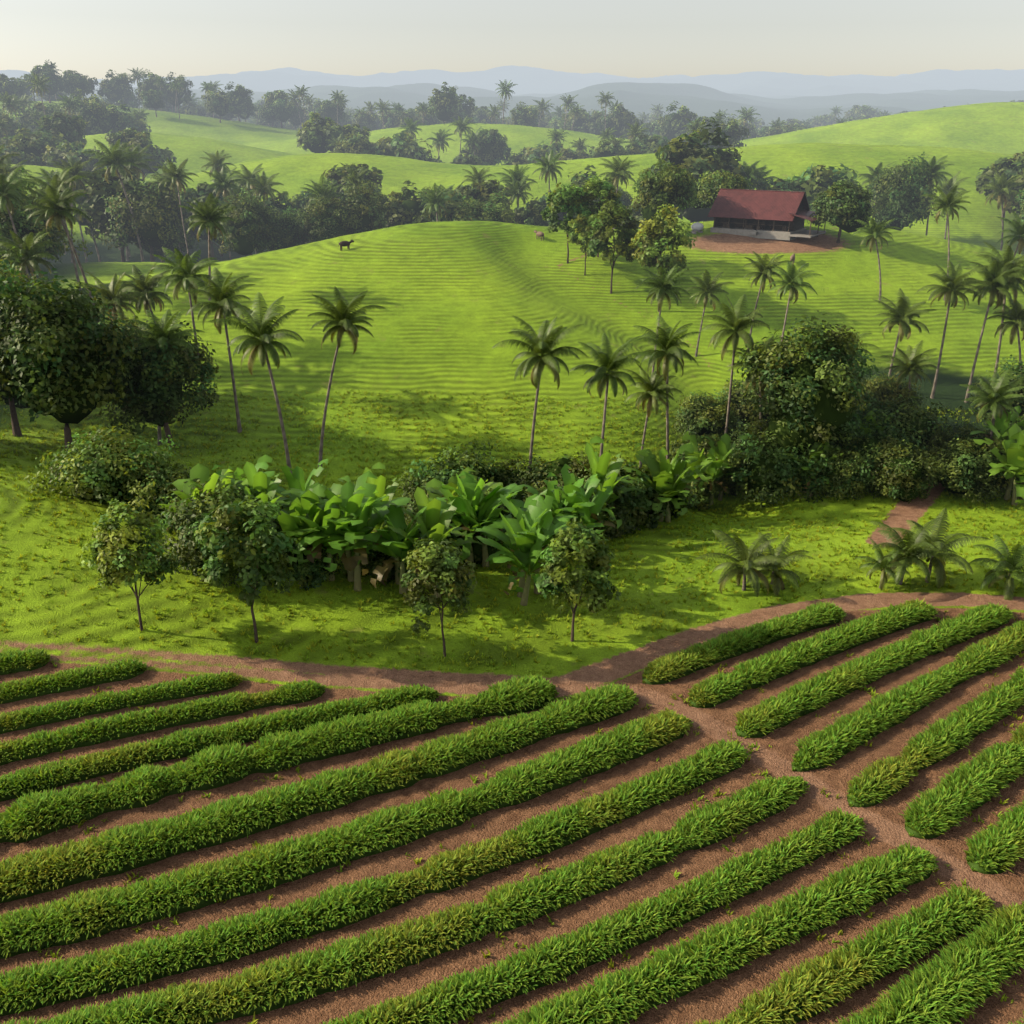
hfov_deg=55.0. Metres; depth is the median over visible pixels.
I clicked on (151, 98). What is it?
tree
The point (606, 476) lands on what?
banana plant
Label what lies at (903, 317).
palm
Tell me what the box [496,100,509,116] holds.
palm
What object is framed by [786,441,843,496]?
banana plant
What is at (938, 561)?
young palm
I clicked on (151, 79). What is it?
tree
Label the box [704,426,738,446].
bush belt
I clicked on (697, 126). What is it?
palm
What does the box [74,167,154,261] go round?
tree
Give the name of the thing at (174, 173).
palm
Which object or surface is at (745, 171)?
palm
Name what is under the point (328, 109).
tree
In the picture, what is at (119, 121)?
tree
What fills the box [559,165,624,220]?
tree
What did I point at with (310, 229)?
tree
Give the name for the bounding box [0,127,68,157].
tree
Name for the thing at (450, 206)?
tree
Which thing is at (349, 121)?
tree
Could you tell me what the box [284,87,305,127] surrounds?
palm
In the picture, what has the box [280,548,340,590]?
bush belt
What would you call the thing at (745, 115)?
palm
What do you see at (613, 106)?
palm
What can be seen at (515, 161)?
tree
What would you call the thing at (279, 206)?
tree
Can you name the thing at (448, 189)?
palm
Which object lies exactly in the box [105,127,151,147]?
tree
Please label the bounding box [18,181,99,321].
palm
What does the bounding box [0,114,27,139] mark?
tree
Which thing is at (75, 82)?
tree
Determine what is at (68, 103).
palm
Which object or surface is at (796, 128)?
tree
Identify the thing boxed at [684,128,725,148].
tree
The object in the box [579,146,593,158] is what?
tree
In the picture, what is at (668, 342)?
palm
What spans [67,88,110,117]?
tree
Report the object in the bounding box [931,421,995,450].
bush belt
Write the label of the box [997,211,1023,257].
palm
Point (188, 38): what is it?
sky
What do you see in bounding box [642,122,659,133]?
tree
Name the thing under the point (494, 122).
palm
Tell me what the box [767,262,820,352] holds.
palm
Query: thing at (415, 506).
bush belt
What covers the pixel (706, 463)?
banana plant
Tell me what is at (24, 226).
tree
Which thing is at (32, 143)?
tree
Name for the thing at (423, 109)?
palm
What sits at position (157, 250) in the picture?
tree
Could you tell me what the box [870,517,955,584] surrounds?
young palm
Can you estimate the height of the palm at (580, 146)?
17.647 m
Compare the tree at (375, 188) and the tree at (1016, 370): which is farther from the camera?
the tree at (375, 188)
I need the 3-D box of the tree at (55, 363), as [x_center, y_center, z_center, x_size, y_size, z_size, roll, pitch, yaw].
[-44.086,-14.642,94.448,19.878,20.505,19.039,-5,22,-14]
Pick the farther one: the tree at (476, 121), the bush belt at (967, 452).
the tree at (476, 121)
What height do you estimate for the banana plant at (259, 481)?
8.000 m
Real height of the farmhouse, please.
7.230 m
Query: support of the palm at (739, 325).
on the terrain ground
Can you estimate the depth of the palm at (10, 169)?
215.47 m
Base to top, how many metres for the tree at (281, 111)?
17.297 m
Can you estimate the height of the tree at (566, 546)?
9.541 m
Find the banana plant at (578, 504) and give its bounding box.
[519,464,617,533]
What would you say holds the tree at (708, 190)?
on the terrain ground
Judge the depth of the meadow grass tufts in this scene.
81.19 m
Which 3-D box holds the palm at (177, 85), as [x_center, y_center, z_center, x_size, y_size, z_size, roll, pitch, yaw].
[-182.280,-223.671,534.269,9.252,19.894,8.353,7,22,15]
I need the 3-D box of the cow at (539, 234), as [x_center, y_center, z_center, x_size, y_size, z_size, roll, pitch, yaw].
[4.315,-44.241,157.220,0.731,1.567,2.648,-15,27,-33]
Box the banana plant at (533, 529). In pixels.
[472,489,587,605]
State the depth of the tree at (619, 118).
535.88 m
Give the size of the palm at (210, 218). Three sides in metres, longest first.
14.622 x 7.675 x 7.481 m
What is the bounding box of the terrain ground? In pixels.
[0,65,1023,1023]
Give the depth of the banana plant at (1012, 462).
93.63 m
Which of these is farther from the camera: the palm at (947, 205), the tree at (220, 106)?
the tree at (220, 106)
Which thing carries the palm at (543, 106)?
on the terrain ground
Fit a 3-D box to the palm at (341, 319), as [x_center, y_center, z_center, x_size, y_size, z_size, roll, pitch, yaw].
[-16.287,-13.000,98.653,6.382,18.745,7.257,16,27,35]
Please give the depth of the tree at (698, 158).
213.91 m
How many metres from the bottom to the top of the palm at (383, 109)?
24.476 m
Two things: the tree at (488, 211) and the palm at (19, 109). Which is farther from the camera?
the palm at (19, 109)
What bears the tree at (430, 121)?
on the terrain ground
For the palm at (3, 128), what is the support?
on the terrain ground
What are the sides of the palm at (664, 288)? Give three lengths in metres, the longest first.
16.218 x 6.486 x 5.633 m
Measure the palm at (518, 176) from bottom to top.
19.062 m
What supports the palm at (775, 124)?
on the terrain ground
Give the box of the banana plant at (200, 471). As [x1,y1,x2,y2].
[158,463,248,532]
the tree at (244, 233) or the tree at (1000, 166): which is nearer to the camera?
the tree at (244, 233)
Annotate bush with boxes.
[23,423,179,514]
[112,443,199,521]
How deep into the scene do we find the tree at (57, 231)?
214.69 m
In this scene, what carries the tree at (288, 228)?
on the terrain ground
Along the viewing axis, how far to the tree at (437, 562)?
63.64 m
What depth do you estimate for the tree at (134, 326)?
106.73 m
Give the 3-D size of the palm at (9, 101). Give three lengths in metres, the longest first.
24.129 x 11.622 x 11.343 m
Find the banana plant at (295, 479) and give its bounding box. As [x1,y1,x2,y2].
[274,459,327,506]
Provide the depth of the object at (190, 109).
631.17 m
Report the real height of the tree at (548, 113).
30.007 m
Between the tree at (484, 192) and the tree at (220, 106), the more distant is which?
the tree at (220, 106)
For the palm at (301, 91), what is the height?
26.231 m
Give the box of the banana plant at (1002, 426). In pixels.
[970,406,1023,456]
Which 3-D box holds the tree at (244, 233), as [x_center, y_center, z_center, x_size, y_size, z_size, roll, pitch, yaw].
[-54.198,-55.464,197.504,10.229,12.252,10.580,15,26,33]
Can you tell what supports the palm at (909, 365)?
on the terrain ground
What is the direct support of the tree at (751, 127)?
on the terrain ground
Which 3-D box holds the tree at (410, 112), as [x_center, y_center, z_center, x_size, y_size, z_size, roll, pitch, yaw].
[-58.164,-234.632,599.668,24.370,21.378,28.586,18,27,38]
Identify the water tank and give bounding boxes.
[691,222,703,233]
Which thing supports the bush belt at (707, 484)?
on the terrain ground
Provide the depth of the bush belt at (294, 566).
74.32 m
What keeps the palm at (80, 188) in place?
on the terrain ground
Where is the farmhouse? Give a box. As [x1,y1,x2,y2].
[707,188,825,239]
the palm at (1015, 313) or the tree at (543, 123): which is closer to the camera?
the palm at (1015, 313)
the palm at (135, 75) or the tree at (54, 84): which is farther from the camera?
the palm at (135, 75)
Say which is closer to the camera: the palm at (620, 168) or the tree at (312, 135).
the palm at (620, 168)
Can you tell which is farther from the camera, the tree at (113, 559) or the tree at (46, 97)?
the tree at (46, 97)
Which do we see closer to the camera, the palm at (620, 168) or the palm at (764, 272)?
the palm at (764, 272)
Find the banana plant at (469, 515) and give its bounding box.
[436,471,526,566]
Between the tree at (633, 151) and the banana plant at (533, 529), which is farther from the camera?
the tree at (633, 151)
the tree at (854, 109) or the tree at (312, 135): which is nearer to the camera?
the tree at (312, 135)
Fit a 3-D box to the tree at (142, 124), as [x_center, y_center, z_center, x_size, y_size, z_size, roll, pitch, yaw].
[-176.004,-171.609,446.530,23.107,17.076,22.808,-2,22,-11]
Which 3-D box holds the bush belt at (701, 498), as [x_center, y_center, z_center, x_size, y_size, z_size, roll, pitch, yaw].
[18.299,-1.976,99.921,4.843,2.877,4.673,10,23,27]
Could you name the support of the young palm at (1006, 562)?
on the terrain ground
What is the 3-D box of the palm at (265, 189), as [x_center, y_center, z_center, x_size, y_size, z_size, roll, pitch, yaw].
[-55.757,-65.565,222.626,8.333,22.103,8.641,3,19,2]
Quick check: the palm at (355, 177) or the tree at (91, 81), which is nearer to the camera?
the palm at (355, 177)
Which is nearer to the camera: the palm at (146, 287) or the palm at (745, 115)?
the palm at (146, 287)
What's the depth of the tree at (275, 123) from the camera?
646.93 m
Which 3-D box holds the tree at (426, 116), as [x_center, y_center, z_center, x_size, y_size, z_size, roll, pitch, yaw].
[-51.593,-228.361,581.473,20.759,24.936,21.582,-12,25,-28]
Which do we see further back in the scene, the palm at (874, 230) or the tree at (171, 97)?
the tree at (171, 97)
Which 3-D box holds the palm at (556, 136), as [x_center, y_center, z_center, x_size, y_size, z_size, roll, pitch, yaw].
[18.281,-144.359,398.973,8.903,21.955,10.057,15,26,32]
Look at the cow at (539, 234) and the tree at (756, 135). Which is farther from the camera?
the tree at (756, 135)
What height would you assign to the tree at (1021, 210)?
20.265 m
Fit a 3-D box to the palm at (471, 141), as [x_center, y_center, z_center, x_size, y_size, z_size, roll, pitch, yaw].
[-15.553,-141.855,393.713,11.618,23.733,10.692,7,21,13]
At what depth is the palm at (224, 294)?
100.02 m
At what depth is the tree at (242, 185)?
246.50 m
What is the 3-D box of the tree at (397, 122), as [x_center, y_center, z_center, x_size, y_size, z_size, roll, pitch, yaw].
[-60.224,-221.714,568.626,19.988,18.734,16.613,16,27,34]
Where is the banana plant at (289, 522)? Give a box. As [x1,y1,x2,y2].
[258,476,354,565]
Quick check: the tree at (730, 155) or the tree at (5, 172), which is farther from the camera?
the tree at (730, 155)
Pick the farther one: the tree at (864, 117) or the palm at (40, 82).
the tree at (864, 117)
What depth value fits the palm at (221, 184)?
211.23 m
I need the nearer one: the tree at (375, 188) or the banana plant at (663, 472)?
the banana plant at (663, 472)
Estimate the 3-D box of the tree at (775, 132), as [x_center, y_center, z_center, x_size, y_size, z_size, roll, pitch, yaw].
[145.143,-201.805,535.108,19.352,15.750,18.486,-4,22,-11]
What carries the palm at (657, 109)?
on the terrain ground
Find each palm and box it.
[0,91,20,118]
[0,118,12,143]
[0,143,18,176]
[0,156,31,189]
[0,166,39,278]
[0,229,59,284]
[1,96,26,118]
[13,93,37,110]
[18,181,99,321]
[24,72,52,114]
[25,167,86,289]
[33,169,59,188]
[34,94,45,100]
[47,171,87,261]
[50,154,97,262]
[53,169,100,261]
[57,94,84,114]
[75,271,144,322]
[83,139,144,261]
[115,263,172,323]
[117,142,154,260]
[126,109,146,120]
[127,309,204,444]
[128,67,143,108]
[132,107,151,120]
[149,170,183,254]
[151,161,188,188]
[151,247,220,386]
[152,158,198,257]
[153,76,167,110]
[167,81,183,118]
[168,77,185,112]
[179,192,237,300]
[182,267,257,432]
[184,93,200,104]
[199,149,235,177]
[200,81,213,116]
[201,165,246,259]
[207,80,223,117]
[208,292,303,473]
[227,163,271,253]
[244,171,282,251]
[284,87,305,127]
[292,84,310,121]
[300,175,344,207]
[301,95,317,114]
[307,286,384,466]
[326,132,346,151]
[328,90,345,122]
[335,162,367,178]
[337,165,373,192]
[339,95,348,126]
[340,106,353,113]
[354,106,367,115]
[362,101,377,114]
[374,99,394,128]
[392,102,405,118]
[397,117,424,138]
[415,102,429,116]
[415,184,453,221]
[425,129,453,156]
[437,184,454,192]
[449,116,474,154]
[460,126,485,154]
[462,164,495,187]
[485,104,502,122]
[490,118,500,123]
[492,316,588,472]
[494,164,537,196]
[495,79,517,122]
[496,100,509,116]
[502,175,537,222]
[532,98,552,126]
[532,150,565,191]
[546,127,567,144]
[550,106,566,118]
[559,93,578,129]
[567,104,584,128]
[569,333,652,455]
[570,138,589,152]
[595,91,615,130]
[597,127,616,140]
[598,155,637,228]
[602,134,631,147]
[607,100,622,113]
[622,363,681,467]
[625,121,648,139]
[632,315,700,459]
[635,264,693,392]
[637,112,652,122]
[650,104,664,118]
[653,114,668,126]
[681,117,705,133]
[686,270,734,356]
[696,530,786,596]
[698,294,769,432]
[710,109,729,123]
[720,336,791,430]
[729,160,769,189]
[734,532,812,595]
[736,106,759,138]
[743,251,793,350]
[747,117,761,126]
[747,164,778,189]
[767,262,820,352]
[769,117,784,130]
[816,114,831,125]
[823,326,878,372]
[829,106,842,119]
[834,116,847,123]
[853,215,899,300]
[855,539,912,590]
[857,162,895,221]
[858,105,874,116]
[868,108,881,117]
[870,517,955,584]
[873,288,937,379]
[877,110,890,115]
[880,340,939,409]
[887,508,990,588]
[912,155,953,234]
[915,260,988,398]
[921,185,970,300]
[934,170,970,238]
[960,256,1023,402]
[960,368,1023,439]
[969,535,1023,599]
[972,242,1023,380]
[977,169,1023,250]
[983,296,1023,387]
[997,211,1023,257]
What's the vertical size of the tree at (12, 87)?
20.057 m
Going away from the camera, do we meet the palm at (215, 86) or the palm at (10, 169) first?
the palm at (10, 169)
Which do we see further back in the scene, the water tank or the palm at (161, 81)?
the palm at (161, 81)
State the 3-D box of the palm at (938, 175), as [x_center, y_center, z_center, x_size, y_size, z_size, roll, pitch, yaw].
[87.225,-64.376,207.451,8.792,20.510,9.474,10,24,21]
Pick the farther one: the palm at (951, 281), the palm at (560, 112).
the palm at (560, 112)
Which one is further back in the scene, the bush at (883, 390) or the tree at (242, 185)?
the tree at (242, 185)
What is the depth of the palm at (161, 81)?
554.98 m
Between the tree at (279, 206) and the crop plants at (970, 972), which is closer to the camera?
the crop plants at (970, 972)
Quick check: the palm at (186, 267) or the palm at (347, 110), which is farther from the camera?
the palm at (347, 110)
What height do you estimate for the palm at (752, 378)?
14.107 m
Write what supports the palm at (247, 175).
on the terrain ground
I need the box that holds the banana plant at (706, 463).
[682,431,717,495]
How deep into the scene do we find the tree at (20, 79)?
560.88 m
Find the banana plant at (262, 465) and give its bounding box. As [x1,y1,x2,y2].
[212,462,275,489]
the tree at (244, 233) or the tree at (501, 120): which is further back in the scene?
the tree at (501, 120)
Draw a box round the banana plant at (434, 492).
[421,467,502,502]
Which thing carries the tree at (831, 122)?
on the terrain ground
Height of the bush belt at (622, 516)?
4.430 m
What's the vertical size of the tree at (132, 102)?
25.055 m
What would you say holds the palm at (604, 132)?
on the terrain ground
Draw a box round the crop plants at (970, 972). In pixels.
[0,598,1023,1023]
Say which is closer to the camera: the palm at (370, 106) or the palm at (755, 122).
the palm at (370, 106)
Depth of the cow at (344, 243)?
147.38 m
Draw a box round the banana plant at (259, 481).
[216,454,291,521]
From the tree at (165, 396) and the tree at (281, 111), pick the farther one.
the tree at (281, 111)
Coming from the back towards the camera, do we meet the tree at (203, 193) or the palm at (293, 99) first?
the palm at (293, 99)
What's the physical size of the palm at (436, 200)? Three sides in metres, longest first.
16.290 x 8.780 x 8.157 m
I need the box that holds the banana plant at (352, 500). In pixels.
[292,471,410,591]
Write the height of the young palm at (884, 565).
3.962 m
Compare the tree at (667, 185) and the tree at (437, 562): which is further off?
the tree at (667, 185)
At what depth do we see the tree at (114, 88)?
579.58 m
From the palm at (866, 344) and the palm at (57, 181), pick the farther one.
the palm at (57, 181)
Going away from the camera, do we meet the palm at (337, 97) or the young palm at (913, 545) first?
the young palm at (913, 545)
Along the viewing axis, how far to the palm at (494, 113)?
567.01 m
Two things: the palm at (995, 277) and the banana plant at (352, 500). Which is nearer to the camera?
the banana plant at (352, 500)
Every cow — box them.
[338,239,353,250]
[534,230,543,240]
[790,253,794,263]
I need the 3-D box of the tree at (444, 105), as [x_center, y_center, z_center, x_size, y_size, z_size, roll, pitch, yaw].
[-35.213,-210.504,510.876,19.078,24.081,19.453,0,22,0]
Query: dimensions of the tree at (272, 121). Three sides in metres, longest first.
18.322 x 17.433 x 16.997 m
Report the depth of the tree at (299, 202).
250.03 m
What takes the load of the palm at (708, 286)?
on the terrain ground
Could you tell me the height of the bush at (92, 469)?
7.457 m
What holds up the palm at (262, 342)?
on the terrain ground
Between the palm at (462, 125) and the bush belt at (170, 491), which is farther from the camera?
the palm at (462, 125)
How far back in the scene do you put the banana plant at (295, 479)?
81.80 m
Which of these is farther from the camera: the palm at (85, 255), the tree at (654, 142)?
the tree at (654, 142)
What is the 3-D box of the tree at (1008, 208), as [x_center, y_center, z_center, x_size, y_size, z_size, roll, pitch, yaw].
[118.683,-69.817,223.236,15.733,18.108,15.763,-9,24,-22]
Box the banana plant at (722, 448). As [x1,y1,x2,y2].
[695,433,747,504]
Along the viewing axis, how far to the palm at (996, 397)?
96.64 m
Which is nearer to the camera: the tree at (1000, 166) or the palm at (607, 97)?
the tree at (1000, 166)
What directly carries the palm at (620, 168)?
on the terrain ground
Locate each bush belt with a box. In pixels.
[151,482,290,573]
[162,472,242,513]
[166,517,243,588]
[168,474,283,541]
[170,540,240,581]
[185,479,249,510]
[270,531,354,581]
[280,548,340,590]
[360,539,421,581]
[394,475,433,518]
[395,441,511,521]
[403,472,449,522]
[404,487,428,523]
[407,510,463,547]
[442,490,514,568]
[461,504,515,555]
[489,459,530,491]
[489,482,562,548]
[492,455,558,494]
[524,451,590,495]
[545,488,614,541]
[559,466,646,539]
[590,491,640,536]
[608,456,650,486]
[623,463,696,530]
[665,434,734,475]
[674,474,724,492]
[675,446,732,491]
[678,483,719,511]
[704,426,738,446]
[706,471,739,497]
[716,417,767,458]
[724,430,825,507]
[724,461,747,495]
[746,429,809,485]
[787,454,829,495]
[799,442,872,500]
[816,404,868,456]
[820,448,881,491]
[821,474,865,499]
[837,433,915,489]
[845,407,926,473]
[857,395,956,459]
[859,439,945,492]
[869,474,925,503]
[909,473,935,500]
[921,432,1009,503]
[930,447,979,480]
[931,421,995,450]
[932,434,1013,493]
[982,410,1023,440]
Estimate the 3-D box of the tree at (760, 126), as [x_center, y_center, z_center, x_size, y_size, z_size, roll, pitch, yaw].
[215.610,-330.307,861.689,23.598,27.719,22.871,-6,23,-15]
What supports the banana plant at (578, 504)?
on the terrain ground
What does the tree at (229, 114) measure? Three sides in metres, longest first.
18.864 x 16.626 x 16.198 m
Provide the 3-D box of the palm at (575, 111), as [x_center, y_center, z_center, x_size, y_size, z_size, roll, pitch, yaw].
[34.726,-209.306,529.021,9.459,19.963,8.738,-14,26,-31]
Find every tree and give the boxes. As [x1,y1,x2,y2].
[0,74,29,110]
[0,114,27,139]
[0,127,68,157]
[0,145,43,165]
[0,152,13,189]
[0,167,92,283]
[0,244,62,436]
[0,259,159,453]
[8,133,55,166]
[12,101,70,132]
[15,73,38,100]
[25,200,68,250]
[26,59,67,102]
[36,88,67,100]
[37,112,87,145]
[41,140,107,172]
[59,70,77,95]
[64,71,92,96]
[67,70,97,95]
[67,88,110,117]
[73,97,112,135]
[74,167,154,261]
[77,498,180,630]
[86,181,192,261]
[95,69,134,105]
[96,321,220,447]
[97,312,187,407]
[100,101,141,133]
[101,116,151,133]
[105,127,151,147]
[106,85,142,107]
[121,132,176,179]
[131,223,200,262]
[134,69,165,109]
[137,80,159,109]
[139,89,164,116]
[143,99,180,112]
[146,181,193,257]
[161,71,194,112]
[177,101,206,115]
[180,182,238,259]
[181,193,230,258]
[193,495,295,642]
[201,88,235,122]
[205,95,229,119]
[205,103,218,118]
[214,170,261,203]
[215,186,282,255]
[216,204,269,256]
[220,81,254,121]
[221,111,236,119]
[234,102,256,121]
[249,99,264,119]
[254,205,310,252]
[255,111,280,127]
[259,105,279,125]
[260,98,298,127]
[262,90,296,127]
[262,191,304,221]
[280,122,296,129]
[285,101,308,129]
[289,189,315,213]
[295,112,346,152]
[295,193,353,242]
[296,96,322,128]
[300,106,318,126]
[302,201,347,242]
[315,99,347,122]
[323,163,383,200]
[331,124,371,151]
[334,117,353,128]
[334,134,373,152]
[335,180,387,234]
[339,180,381,200]
[350,139,385,155]
[353,112,377,130]
[363,194,399,225]
[371,113,382,130]
[372,131,441,161]
[379,110,398,128]
[380,180,435,227]
[393,111,424,127]
[397,108,416,118]
[399,536,477,656]
[412,104,439,122]
[412,192,474,222]
[413,113,439,124]
[426,81,462,123]
[440,94,475,122]
[440,104,469,123]
[449,190,520,223]
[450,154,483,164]
[454,145,478,158]
[454,179,517,222]
[466,129,514,164]
[470,106,492,123]
[471,116,487,123]
[496,116,505,123]
[497,155,528,164]
[501,147,532,164]
[505,101,545,126]
[509,107,539,126]
[513,202,555,226]
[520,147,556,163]
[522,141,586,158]
[525,190,566,223]
[535,517,621,641]
[538,115,551,127]
[544,109,559,119]
[547,117,564,128]
[558,109,594,132]
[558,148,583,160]
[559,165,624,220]
[576,112,610,136]
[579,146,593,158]
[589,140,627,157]
[590,107,611,119]
[596,104,643,137]
[618,201,644,228]
[625,134,669,152]
[626,146,653,154]
[629,158,697,234]
[630,127,659,139]
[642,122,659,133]
[649,113,662,122]
[649,117,750,222]
[654,100,697,140]
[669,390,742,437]
[673,139,757,221]
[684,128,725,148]
[686,116,720,134]
[689,169,756,208]
[707,113,750,147]
[712,376,770,428]
[723,113,756,139]
[733,310,879,454]
[751,129,769,137]
[754,177,791,190]
[756,119,766,128]
[757,126,771,135]
[761,126,794,136]
[768,124,802,132]
[773,162,864,212]
[780,118,807,124]
[781,122,806,128]
[782,119,809,126]
[807,118,825,125]
[807,179,873,243]
[809,120,822,127]
[819,114,839,125]
[840,363,874,425]
[844,105,875,119]
[848,115,871,120]
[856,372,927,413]
[863,152,946,230]
[956,354,1023,428]
[974,152,1023,220]
[995,168,1023,219]
[1014,190,1023,235]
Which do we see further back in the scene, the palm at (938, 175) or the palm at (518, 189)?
the palm at (518, 189)
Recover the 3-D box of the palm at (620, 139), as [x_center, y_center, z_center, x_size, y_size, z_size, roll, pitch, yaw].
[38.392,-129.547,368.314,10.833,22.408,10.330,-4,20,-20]
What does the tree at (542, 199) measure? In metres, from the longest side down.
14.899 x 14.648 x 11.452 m
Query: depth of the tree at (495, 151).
394.35 m
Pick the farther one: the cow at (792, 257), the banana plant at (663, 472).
the cow at (792, 257)
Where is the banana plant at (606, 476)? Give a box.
[561,436,641,536]
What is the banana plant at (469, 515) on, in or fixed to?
on the terrain ground
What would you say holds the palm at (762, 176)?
on the terrain ground
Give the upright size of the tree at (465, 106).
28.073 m
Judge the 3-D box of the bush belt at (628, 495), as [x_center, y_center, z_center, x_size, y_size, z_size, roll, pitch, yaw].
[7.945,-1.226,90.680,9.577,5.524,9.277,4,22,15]
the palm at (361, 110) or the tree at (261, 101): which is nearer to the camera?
the palm at (361, 110)
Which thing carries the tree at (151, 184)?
on the terrain ground
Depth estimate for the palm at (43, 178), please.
240.71 m
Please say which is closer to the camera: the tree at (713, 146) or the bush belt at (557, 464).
the bush belt at (557, 464)
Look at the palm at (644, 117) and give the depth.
844.36 m
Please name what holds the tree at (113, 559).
on the terrain ground
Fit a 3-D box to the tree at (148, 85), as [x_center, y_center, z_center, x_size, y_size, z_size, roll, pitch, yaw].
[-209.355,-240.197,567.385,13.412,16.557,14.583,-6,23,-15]
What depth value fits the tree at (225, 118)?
627.59 m
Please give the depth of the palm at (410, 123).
405.76 m
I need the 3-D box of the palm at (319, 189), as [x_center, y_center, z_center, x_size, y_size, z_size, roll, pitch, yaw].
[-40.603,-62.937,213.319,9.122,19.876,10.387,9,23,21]
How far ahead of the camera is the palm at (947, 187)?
218.64 m
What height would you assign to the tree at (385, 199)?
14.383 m
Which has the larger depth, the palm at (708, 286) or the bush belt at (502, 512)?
the palm at (708, 286)
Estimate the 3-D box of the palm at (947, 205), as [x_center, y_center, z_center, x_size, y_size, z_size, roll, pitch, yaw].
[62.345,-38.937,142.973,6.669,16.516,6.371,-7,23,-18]
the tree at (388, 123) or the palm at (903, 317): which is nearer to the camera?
the palm at (903, 317)
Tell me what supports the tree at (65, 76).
on the terrain ground
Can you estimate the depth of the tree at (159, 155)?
328.98 m
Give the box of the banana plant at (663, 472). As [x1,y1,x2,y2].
[620,443,703,522]
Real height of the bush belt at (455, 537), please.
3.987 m
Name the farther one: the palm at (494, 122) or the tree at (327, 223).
the palm at (494, 122)
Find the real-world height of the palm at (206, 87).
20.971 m
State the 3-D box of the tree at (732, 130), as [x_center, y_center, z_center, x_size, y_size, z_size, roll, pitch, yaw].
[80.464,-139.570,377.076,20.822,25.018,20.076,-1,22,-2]
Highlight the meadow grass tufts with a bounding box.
[0,388,1023,1023]
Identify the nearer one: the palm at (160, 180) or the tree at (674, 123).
the palm at (160, 180)
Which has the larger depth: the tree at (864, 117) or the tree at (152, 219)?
the tree at (864, 117)
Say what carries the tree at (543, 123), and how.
on the terrain ground
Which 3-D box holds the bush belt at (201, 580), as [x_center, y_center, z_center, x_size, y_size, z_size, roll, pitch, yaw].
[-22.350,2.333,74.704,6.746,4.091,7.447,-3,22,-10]
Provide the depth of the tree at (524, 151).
396.25 m
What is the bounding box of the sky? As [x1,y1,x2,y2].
[0,0,1023,79]
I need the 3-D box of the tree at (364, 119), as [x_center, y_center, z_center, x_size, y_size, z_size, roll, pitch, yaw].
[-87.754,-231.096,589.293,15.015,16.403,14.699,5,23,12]
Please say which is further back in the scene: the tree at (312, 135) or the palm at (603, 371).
the tree at (312, 135)
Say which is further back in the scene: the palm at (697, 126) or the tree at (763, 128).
the tree at (763, 128)
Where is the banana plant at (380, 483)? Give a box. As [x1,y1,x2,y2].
[337,462,416,539]
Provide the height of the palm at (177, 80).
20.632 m
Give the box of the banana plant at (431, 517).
[384,478,480,599]
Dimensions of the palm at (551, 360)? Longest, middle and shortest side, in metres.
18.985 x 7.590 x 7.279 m
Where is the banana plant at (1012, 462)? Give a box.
[973,423,1023,505]
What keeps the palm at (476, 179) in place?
on the terrain ground
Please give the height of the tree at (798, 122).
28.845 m
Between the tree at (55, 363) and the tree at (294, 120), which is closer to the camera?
the tree at (55, 363)
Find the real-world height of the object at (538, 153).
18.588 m
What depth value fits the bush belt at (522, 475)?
93.12 m
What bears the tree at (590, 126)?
on the terrain ground
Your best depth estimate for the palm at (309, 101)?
634.84 m
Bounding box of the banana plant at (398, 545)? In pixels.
[344,497,457,593]
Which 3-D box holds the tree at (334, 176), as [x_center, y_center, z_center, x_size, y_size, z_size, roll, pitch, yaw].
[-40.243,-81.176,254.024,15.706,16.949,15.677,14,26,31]
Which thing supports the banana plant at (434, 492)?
on the terrain ground

